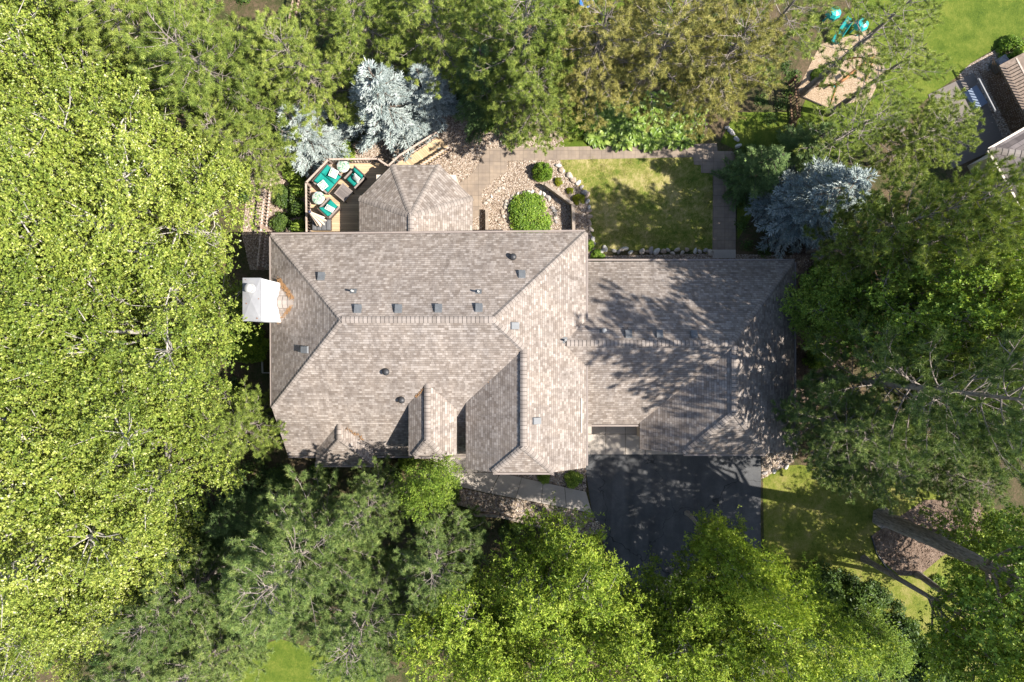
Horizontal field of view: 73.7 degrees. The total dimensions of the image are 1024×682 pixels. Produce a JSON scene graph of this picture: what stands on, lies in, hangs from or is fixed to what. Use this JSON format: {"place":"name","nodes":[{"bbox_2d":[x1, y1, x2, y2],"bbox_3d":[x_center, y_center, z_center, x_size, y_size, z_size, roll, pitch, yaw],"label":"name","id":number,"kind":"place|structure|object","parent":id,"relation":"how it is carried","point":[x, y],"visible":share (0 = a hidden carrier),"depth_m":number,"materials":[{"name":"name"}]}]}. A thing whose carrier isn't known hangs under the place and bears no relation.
{"place":"outdoors","nodes":[
{"label":"outdoors","id":0,"kind":"place"},
{"bbox_2d":[190,620,382,681],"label":"lawn","id":1,"kind":"structure","parent":0,"point":[287,662],"depth_m":42.69,"materials":[{"name":"green plant"}]},
{"bbox_2d":[0,0,1023,681],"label":"ground","id":2,"kind":"structure","parent":0,"point":[256,376],"depth_m":42.70,"materials":[{"name":"green plant"}]},
{"bbox_2d":[0,548,131,681],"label":"cottonwood tree","id":3,"kind":"object","parent":2,"relation":"on","point":[11,669],"visible":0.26,"depth_m":33.74,"materials":[{"name":"green plant"}]},
{"bbox_2d":[0,0,155,108],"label":"cottonwood tree","id":4,"kind":"object","parent":2,"relation":"on","point":[44,10],"visible":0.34,"depth_m":32.65,"materials":[{"name":"green plant"}]},
{"bbox_2d":[0,107,166,380],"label":"cottonwood tree","id":5,"kind":"object","parent":2,"relation":"on","point":[18,245],"visible":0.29,"depth_m":29.05,"materials":[{"name":"green plant"}]},
{"bbox_2d":[0,401,185,657],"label":"cottonwood tree","id":6,"kind":"object","parent":2,"relation":"on","point":[11,577],"visible":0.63,"depth_m":30.27,"materials":[{"name":"green plant"}]},
{"bbox_2d":[0,0,191,239],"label":"cottonwood tree","id":7,"kind":"object","parent":2,"relation":"on","point":[64,114],"visible":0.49,"depth_m":30.22,"materials":[{"name":"green plant"}]},
{"bbox_2d":[0,270,192,512],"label":"cottonwood tree","id":8,"kind":"object","parent":2,"relation":"on","point":[16,456],"visible":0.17,"depth_m":29.62,"materials":[{"name":"green plant"}]},
{"bbox_2d":[0,483,209,666],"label":"cottonwood tree","id":9,"kind":"object","parent":2,"relation":"on","point":[88,621],"visible":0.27,"depth_m":32.16,"materials":[{"name":"green plant"}]},
{"bbox_2d":[0,327,254,553],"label":"cottonwood tree","id":10,"kind":"object","parent":2,"relation":"on","point":[133,464],"visible":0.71,"depth_m":30.75,"materials":[{"name":"green plant"}]},
{"bbox_2d":[0,0,255,669],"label":"ground cover","id":11,"kind":"object","parent":2,"relation":"on","point":[95,661],"visible":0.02,"depth_m":42.50,"materials":[{"name":"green plant"}]},
{"bbox_2d":[0,229,262,457],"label":"cottonwood tree","id":12,"kind":"object","parent":2,"relation":"on","point":[208,328],"visible":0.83,"depth_m":29.92,"materials":[{"name":"green plant"}]},
{"bbox_2d":[0,56,271,327],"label":"cottonwood tree","id":13,"kind":"object","parent":2,"relation":"on","point":[117,183],"visible":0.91,"depth_m":30.53,"materials":[{"name":"green plant"}]},
{"bbox_2d":[44,0,237,122],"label":"tree","id":14,"kind":"object","parent":2,"relation":"on","point":[115,36],"visible":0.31,"depth_m":32.24,"materials":[{"name":"green plant"}]},
{"bbox_2d":[64,581,226,681],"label":"pine tree","id":15,"kind":"object","parent":2,"relation":"on","point":[126,674],"visible":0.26,"depth_m":33.80,"materials":[{"name":"green plant"}]},
{"bbox_2d":[92,525,240,670],"bbox_3d":[-17.332,13.541,36.752,6.186,12.066,6.956,-42,90,0],"label":"pine tree","id":16,"kind":"object","parent":2,"relation":"on","point":[201,602],"visible":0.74,"depth_m":33.69,"materials":[{"name":"green plant"}]},
{"bbox_2d":[150,492,247,581],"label":"spruce tree","id":17,"kind":"object","parent":2,"relation":"on","point":[215,544],"visible":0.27,"depth_m":39.50,"materials":[{"name":"green plant"}]},
{"bbox_2d":[147,583,279,681],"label":"pine tree","id":18,"kind":"object","parent":2,"relation":"on","point":[212,673],"visible":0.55,"depth_m":34.90,"materials":[{"name":"green plant"}]},
{"bbox_2d":[175,375,288,476],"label":"tree","id":19,"kind":"object","parent":2,"relation":"on","point":[244,415],"visible":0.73,"depth_m":36.48,"materials":[{"name":"green plant"}]},
{"bbox_2d":[202,473,273,539],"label":"spruce tree","id":20,"kind":"object","parent":2,"relation":"on","point":[236,513],"visible":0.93,"depth_m":39.94,"materials":[{"name":"green plant"}]},
{"bbox_2d":[228,323,269,363],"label":"shrub","id":21,"kind":"object","parent":2,"relation":"on","point":[259,348],"visible":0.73,"depth_m":41.94,"materials":[{"name":"green plant"}]},
{"bbox_2d":[213,524,345,655],"bbox_3d":[-12.125,12.902,37.102,6.547,11.357,5.822,21,90,0],"label":"pine tree","id":22,"kind":"object","parent":2,"relation":"on","point":[223,623],"visible":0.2,"depth_m":34.20,"materials":[{"name":"green plant"}]},
{"bbox_2d":[217,462,388,648],"bbox_3d":[-10.040,10.131,34.604,7.465,16.423,8.039,6,90,0],"label":"pine tree","id":23,"kind":"object","parent":2,"relation":"on","point":[296,525],"visible":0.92,"depth_m":30.70,"materials":[{"name":"green plant"}]},
{"bbox_2d":[241,0,365,139],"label":"pine tree","id":24,"kind":"object","parent":2,"relation":"on","point":[291,76],"visible":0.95,"depth_m":34.59,"materials":[{"name":"green plant"}]},
{"bbox_2d":[206,280,489,636],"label":"ground cover","id":25,"kind":"object","parent":2,"relation":"on","point":[246,466],"visible":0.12,"depth_m":42.58,"materials":[{"name":"green plant"}]},
{"bbox_2d":[301,0,419,88],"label":"pine tree","id":26,"kind":"object","parent":2,"relation":"on","point":[345,25],"visible":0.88,"depth_m":35.07,"materials":[{"name":"green plant"}]},
{"bbox_2d":[301,544,425,681],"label":"pine tree","id":27,"kind":"object","parent":2,"relation":"on","point":[330,644],"visible":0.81,"depth_m":33.82,"materials":[{"name":"green plant"}]},
{"bbox_2d":[328,455,412,556],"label":"pine tree","id":28,"kind":"object","parent":2,"relation":"on","point":[370,493],"visible":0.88,"depth_m":34.16,"materials":[{"name":"green plant"}]},
{"bbox_2d":[390,453,466,524],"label":"broadleaf tree","id":29,"kind":"object","parent":2,"relation":"on","point":[428,477],"visible":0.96,"depth_m":34.94,"materials":[{"name":"green plant"}]},
{"bbox_2d":[396,61,464,144],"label":"spruce tree","id":30,"kind":"object","parent":2,"relation":"on","point":[445,104],"visible":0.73,"depth_m":39.45,"materials":[{"name":"blue plant"}]},
{"bbox_2d":[378,0,493,98],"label":"pine tree","id":31,"kind":"object","parent":2,"relation":"on","point":[452,10],"visible":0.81,"depth_m":35.52,"materials":[{"name":"green plant"}]},
{"bbox_2d":[385,499,491,616],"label":"pine tree","id":32,"kind":"object","parent":2,"relation":"on","point":[421,563],"visible":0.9,"depth_m":35.09,"materials":[{"name":"green plant"}]},
{"bbox_2d":[386,552,526,681],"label":"lime tree","id":33,"kind":"object","parent":2,"relation":"on","point":[468,608],"visible":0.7,"depth_m":33.85,"materials":[{"name":"green plant"}]},
{"bbox_2d":[434,458,591,512],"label":"walkway","id":34,"kind":"structure","parent":2,"relation":"on","point":[509,486],"depth_m":42.65,"materials":[{"name":"concrete"}]},
{"bbox_2d":[243,164,795,474],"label":"house","id":35,"kind":"structure","parent":2,"relation":"on","point":[514,352],"depth_m":36.70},
{"bbox_2d":[451,585,592,681],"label":"lime tree","id":36,"kind":"object","parent":2,"relation":"on","point":[500,674],"visible":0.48,"depth_m":34.06,"materials":[{"name":"green plant"}]},
{"bbox_2d":[456,0,595,122],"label":"pine tree","id":37,"kind":"object","parent":2,"relation":"on","point":[511,9],"visible":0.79,"depth_m":32.99,"materials":[{"name":"green plant"}]},
{"bbox_2d":[237,107,819,269],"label":"gravel bed","id":38,"kind":"object","parent":2,"relation":"on","point":[495,183],"visible":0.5,"depth_m":42.69,"materials":[{"name":"beige gravel"}]},
{"bbox_2d":[122,0,302,160],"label":"pine tree","id":39,"kind":"object","parent":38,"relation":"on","point":[188,89],"visible":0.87,"depth_m":32.03,"materials":[{"name":"green plant"}]},
{"bbox_2d":[184,84,297,201],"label":"pine tree","id":40,"kind":"object","parent":38,"relation":"on","point":[226,138],"visible":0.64,"depth_m":36.02,"materials":[{"name":"green plant"}]},
{"bbox_2d":[256,143,274,270],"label":"picket fence","id":41,"kind":"object","parent":38,"relation":"on","point":[262,226],"visible":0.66,"depth_m":41.99,"materials":[{"name":"brown wood"}]},
{"bbox_2d":[274,100,358,176],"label":"spruce tree","id":42,"kind":"object","parent":38,"relation":"on","point":[308,151],"visible":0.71,"depth_m":40.32,"materials":[{"name":"blue plant"}]},
{"bbox_2d":[305,131,451,234],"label":"deck","id":43,"kind":"structure","parent":38,"relation":"on","point":[345,218],"depth_m":41.10,"materials":[{"name":"brown wood"}]},
{"bbox_2d":[344,55,447,163],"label":"spruce tree","id":44,"kind":"object","parent":38,"relation":"on","point":[377,102],"visible":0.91,"depth_m":38.67,"materials":[{"name":"blue plant"}]},
{"bbox_2d":[449,42,521,145],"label":"spruce tree","id":45,"kind":"object","parent":38,"relation":"on","point":[473,110],"visible":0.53,"depth_m":39.28,"materials":[{"name":"green plant"}]},
{"bbox_2d":[508,190,552,232],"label":"shrub","id":46,"kind":"object","parent":38,"relation":"on","point":[528,205],"visible":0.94,"depth_m":42.23,"materials":[{"name":"green plant"}]},
{"bbox_2d":[485,44,584,156],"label":"pine tree","id":47,"kind":"object","parent":38,"relation":"on","point":[550,124],"visible":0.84,"depth_m":36.08,"materials":[{"name":"green plant"}]},
{"bbox_2d":[457,488,606,535],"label":"rock bed","id":48,"kind":"object","parent":2,"relation":"on","point":[506,507],"visible":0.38,"depth_m":42.68,"materials":[{"name":"beige gravel"}]},
{"bbox_2d":[278,0,801,143],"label":"ground cover","id":49,"kind":"object","parent":2,"relation":"on","point":[760,100],"visible":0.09,"depth_m":42.58,"materials":[{"name":"green plant"}]},
{"bbox_2d":[476,491,638,681],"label":"lime tree","id":50,"kind":"object","parent":2,"relation":"on","point":[561,605],"visible":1,"depth_m":34.24,"materials":[{"name":"green plant"}]},
{"bbox_2d":[459,143,735,249],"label":"paver path","id":51,"kind":"structure","parent":2,"relation":"on","point":[492,166],"depth_m":42.66,"materials":[{"name":"beige stone"}]},
{"bbox_2d":[541,0,660,133],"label":"pine tree","id":52,"kind":"object","parent":2,"relation":"on","point":[604,35],"visible":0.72,"depth_m":33.64,"materials":[{"name":"green plant"}]},
{"bbox_2d":[588,424,681,453],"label":"apron","id":53,"kind":"object","parent":2,"relation":"on","point":[606,439],"visible":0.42,"depth_m":42.65,"materials":[{"name":"concrete"}]},
{"bbox_2d":[566,561,709,681],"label":"lime tree","id":54,"kind":"object","parent":2,"relation":"on","point":[620,657],"visible":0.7,"depth_m":34.57,"materials":[{"name":"green plant"}]},
{"bbox_2d":[591,0,742,133],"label":"pine tree","id":55,"kind":"object","parent":2,"relation":"on","point":[674,30],"visible":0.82,"depth_m":32.83,"materials":[{"name":"green plant"}]},
{"bbox_2d":[630,540,771,681],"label":"lime tree","id":56,"kind":"object","parent":2,"relation":"on","point":[704,592],"visible":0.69,"depth_m":34.80,"materials":[{"name":"green plant"}]},
{"bbox_2d":[640,589,776,681],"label":"lime tree","id":57,"kind":"object","parent":2,"relation":"on","point":[722,672],"visible":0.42,"depth_m":33.40,"materials":[{"name":"green plant"}]},
{"bbox_2d":[659,0,795,142],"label":"pine tree","id":58,"kind":"object","parent":2,"relation":"on","point":[753,46],"visible":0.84,"depth_m":33.70,"materials":[{"name":"green plant"}]},
{"bbox_2d":[681,505,818,634],"bbox_3d":[11.145,10.836,34.048,3.984,17.567,3.874,-31,90,0],"label":"lime tree","id":59,"kind":"object","parent":2,"relation":"on","point":[742,563],"visible":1,"depth_m":30.75,"materials":[{"name":"green plant"}]},
{"bbox_2d":[713,0,843,92],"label":"pine tree","id":60,"kind":"object","parent":2,"relation":"on","point":[793,31],"visible":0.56,"depth_m":33.17,"materials":[{"name":"green plant"}]},
{"bbox_2d":[675,541,897,681],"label":"lime tree","id":61,"kind":"object","parent":2,"relation":"on","point":[787,662],"visible":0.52,"depth_m":32.57,"materials":[{"name":"green plant"}]},
{"bbox_2d":[758,120,836,181],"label":"spruce tree","id":62,"kind":"object","parent":2,"relation":"on","point":[790,139],"visible":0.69,"depth_m":39.52,"materials":[{"name":"green plant"}]},
{"bbox_2d":[744,154,879,259],"bbox_3d":[17.447,-7.664,38.085,6.561,9.490,6.349,36,90,0],"label":"spruce tree","id":63,"kind":"object","parent":2,"relation":"on","point":[801,200],"visible":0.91,"depth_m":38.90,"materials":[{"name":"blue plant"}]},
{"bbox_2d":[792,246,848,441],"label":"bed","id":64,"kind":"object","parent":2,"relation":"on","point":[801,370],"visible":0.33,"depth_m":42.68,"materials":[{"name":"brown soil"}]},
{"bbox_2d":[776,259,880,366],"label":"broadleaf tree","id":65,"kind":"object","parent":64,"relation":"on","point":[810,312],"visible":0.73,"depth_m":37.42,"materials":[{"name":"green plant"}]},
{"bbox_2d":[770,369,900,481],"bbox_3d":[17.090,4.525,37.209,5.822,11.139,6.270,1,90,0],"label":"pine tree","id":66,"kind":"object","parent":64,"relation":"on","point":[805,412],"visible":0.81,"depth_m":35.00,"materials":[{"name":"green plant"}]},
{"bbox_2d":[796,311,1023,489],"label":"pine tree","id":67,"kind":"object","parent":64,"relation":"on","point":[956,417],"visible":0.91,"depth_m":28.76,"materials":[{"name":"green plant"}]},
{"bbox_2d":[802,149,1023,280],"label":"pine tree","id":68,"kind":"object","parent":64,"relation":"on","point":[991,178],"visible":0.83,"depth_m":29.81,"materials":[{"name":"green plant"}]},
{"bbox_2d":[812,211,1023,381],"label":"broadleaf tree","id":69,"kind":"object","parent":64,"relation":"on","point":[951,309],"visible":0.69,"depth_m":29.99,"materials":[{"name":"green plant"}]},
{"bbox_2d":[818,177,1023,309],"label":"pine tree","id":70,"kind":"object","parent":64,"relation":"on","point":[968,255],"visible":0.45,"depth_m":29.52,"materials":[{"name":"green plant"}]},
{"bbox_2d":[779,567,928,681],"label":"ground cover","id":71,"kind":"object","parent":2,"relation":"on","point":[888,599],"visible":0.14,"depth_m":42.43,"materials":[{"name":"green plant"}]},
{"bbox_2d":[806,414,932,514],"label":"pine tree","id":72,"kind":"object","parent":2,"relation":"on","point":[875,478],"visible":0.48,"depth_m":35.37,"materials":[{"name":"green plant"}]},
{"bbox_2d":[732,143,1012,499],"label":"ground cover","id":73,"kind":"object","parent":2,"relation":"on","point":[751,242],"visible":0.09,"depth_m":42.56,"materials":[{"name":"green plant"}]},
{"bbox_2d":[858,86,985,195],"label":"pine tree","id":74,"kind":"object","parent":2,"relation":"on","point":[915,137],"visible":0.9,"depth_m":36.23,"materials":[{"name":"green plant"}]},
{"bbox_2d":[863,269,1023,393],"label":"pine tree","id":75,"kind":"object","parent":2,"relation":"on","point":[1018,306],"visible":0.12,"depth_m":30.03,"materials":[{"name":"green plant"}]},
{"bbox_2d":[880,363,1023,487],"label":"pine tree","id":76,"kind":"object","parent":2,"relation":"on","point":[977,444],"visible":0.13,"depth_m":33.31,"materials":[{"name":"green plant"}]},
{"bbox_2d":[894,433,1011,516],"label":"pine tree","id":77,"kind":"object","parent":2,"relation":"on","point":[955,485],"visible":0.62,"depth_m":36.53,"materials":[{"name":"green plant"}]},
{"bbox_2d":[928,72,1002,169],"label":"neighbour patio","id":78,"kind":"structure","parent":2,"relation":"on","point":[989,135],"depth_m":42.65,"materials":[{"name":"concrete"}]},
{"bbox_2d":[959,46,1023,138],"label":"gravel strip","id":79,"kind":"object","parent":2,"relation":"on","point":[1005,131],"visible":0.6,"depth_m":42.68,"materials":[{"name":"grey gravel"}]},
{"bbox_2d":[977,53,1023,132],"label":"roof","id":80,"kind":"structure","parent":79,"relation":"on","point":[1012,70],"depth_m":41.13,"materials":[{"name":"brown tile"}]},
{"bbox_2d":[967,127,1023,208],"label":"neighbour house","id":81,"kind":"structure","parent":2,"relation":"on","point":[1012,144],"depth_m":39.60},
{"bbox_2d":[351,0,699,28],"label":"lawn","id":82,"kind":"structure","parent":0,"point":[605,11],"depth_m":42.69,"materials":[{"name":"green plant"}]},
{"bbox_2d":[560,154,715,253],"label":"lawn","id":83,"kind":"structure","parent":0,"point":[693,216],"depth_m":42.68,"materials":[{"name":"green plant"}]},
{"bbox_2d":[585,452,763,681],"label":"driveway","id":84,"kind":"structure","parent":0,"point":[643,502],"depth_m":42.67,"materials":[{"name":"grey asphalt"}]},
{"bbox_2d":[720,112,789,237],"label":"shade lawn","id":85,"kind":"structure","parent":0,"point":[752,129],"depth_m":42.68,"materials":[{"name":"green plant"}]},
{"bbox_2d":[710,144,790,211],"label":"spruce tree","id":86,"kind":"object","parent":85,"relation":"on","point":[755,171],"visible":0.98,"depth_m":39.96,"materials":[{"name":"green plant"}]},
{"bbox_2d":[763,465,1004,681],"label":"front lawn","id":87,"kind":"structure","parent":0,"point":[820,523],"depth_m":42.69,"materials":[{"name":"green plant"}]},
{"bbox_2d":[794,559,844,615],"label":"shrub","id":88,"kind":"object","parent":87,"relation":"on","point":[833,588],"visible":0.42,"depth_m":41.55,"materials":[{"name":"green plant"}]},
{"bbox_2d":[834,581,886,629],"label":"shrub","id":89,"kind":"object","parent":87,"relation":"on","point":[861,594],"visible":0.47,"depth_m":41.65,"materials":[{"name":"green plant"}]},
{"bbox_2d":[821,600,919,681],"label":"broadleaf tree","id":90,"kind":"object","parent":87,"relation":"on","point":[876,634],"visible":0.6,"depth_m":37.76,"materials":[{"name":"green plant"}]},
{"bbox_2d":[872,613,922,670],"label":"shrub","id":91,"kind":"object","parent":87,"relation":"on","point":[910,632],"visible":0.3,"depth_m":41.51,"materials":[{"name":"green plant"}]},
{"bbox_2d":[872,500,982,575],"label":"mulch bed","id":92,"kind":"object","parent":87,"relation":"on","point":[894,554],"visible":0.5,"depth_m":42.68,"materials":[{"name":"brown wood"}]},
{"bbox_2d":[872,503,1023,681],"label":"shade tree","id":93,"kind":"object","parent":92,"relation":"on","point":[1012,578],"visible":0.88,"depth_m":29.79,"materials":[{"name":"green plant"}]},
{"bbox_2d":[913,493,1023,636],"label":"broadleaf tree","id":94,"kind":"object","parent":92,"relation":"on","point":[979,544],"visible":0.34,"depth_m":37.37,"materials":[{"name":"green plant"}]},
{"bbox_2d":[903,643,962,681],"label":"shrub","id":95,"kind":"object","parent":87,"relation":"on","point":[918,675],"visible":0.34,"depth_m":41.83,"materials":[{"name":"green plant"}]},
{"bbox_2d":[860,555,1023,681],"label":"slender tree","id":96,"kind":"object","parent":87,"relation":"on","point":[958,650],"visible":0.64,"depth_m":31.52,"materials":[{"name":"green plant"}]},
{"bbox_2d":[795,0,1023,159],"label":"neighbour lawn","id":97,"kind":"structure","parent":0,"point":[965,34],"depth_m":42.69,"materials":[{"name":"green plant"}]},
{"bbox_2d":[797,30,883,106],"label":"chip playground","id":98,"kind":"object","parent":97,"relation":"on","point":[815,95],"visible":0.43,"depth_m":42.68,"materials":[{"name":"brown wood"}]},
{"bbox_2d":[799,0,944,95],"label":"pine tree","id":99,"kind":"object","parent":98,"relation":"on","point":[825,72],"visible":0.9,"depth_m":33.88,"materials":[{"name":"green plant"}]},
{"bbox_2d":[794,66,919,182],"bbox_3d":[17.583,-11.084,37.236,4.931,11.073,4.824,-30,90,0],"label":"pine tree","id":100,"kind":"object","parent":97,"relation":"on","point":[894,118],"visible":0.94,"depth_m":34.58,"materials":[{"name":"green plant"}]},
{"bbox_2d":[826,6,956,118],"bbox_3d":[19.933,-14.325,37.388,4.690,10.765,4.794,-19,90,0],"label":"pine tree","id":101,"kind":"object","parent":97,"relation":"on","point":[905,69],"visible":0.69,"depth_m":34.92,"materials":[{"name":"green plant"}]},
{"bbox_2d":[995,34,1023,59],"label":"shrub","id":102,"kind":"object","parent":97,"relation":"on","point":[1007,42],"visible":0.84,"depth_m":42.16,"materials":[{"name":"green plant"}]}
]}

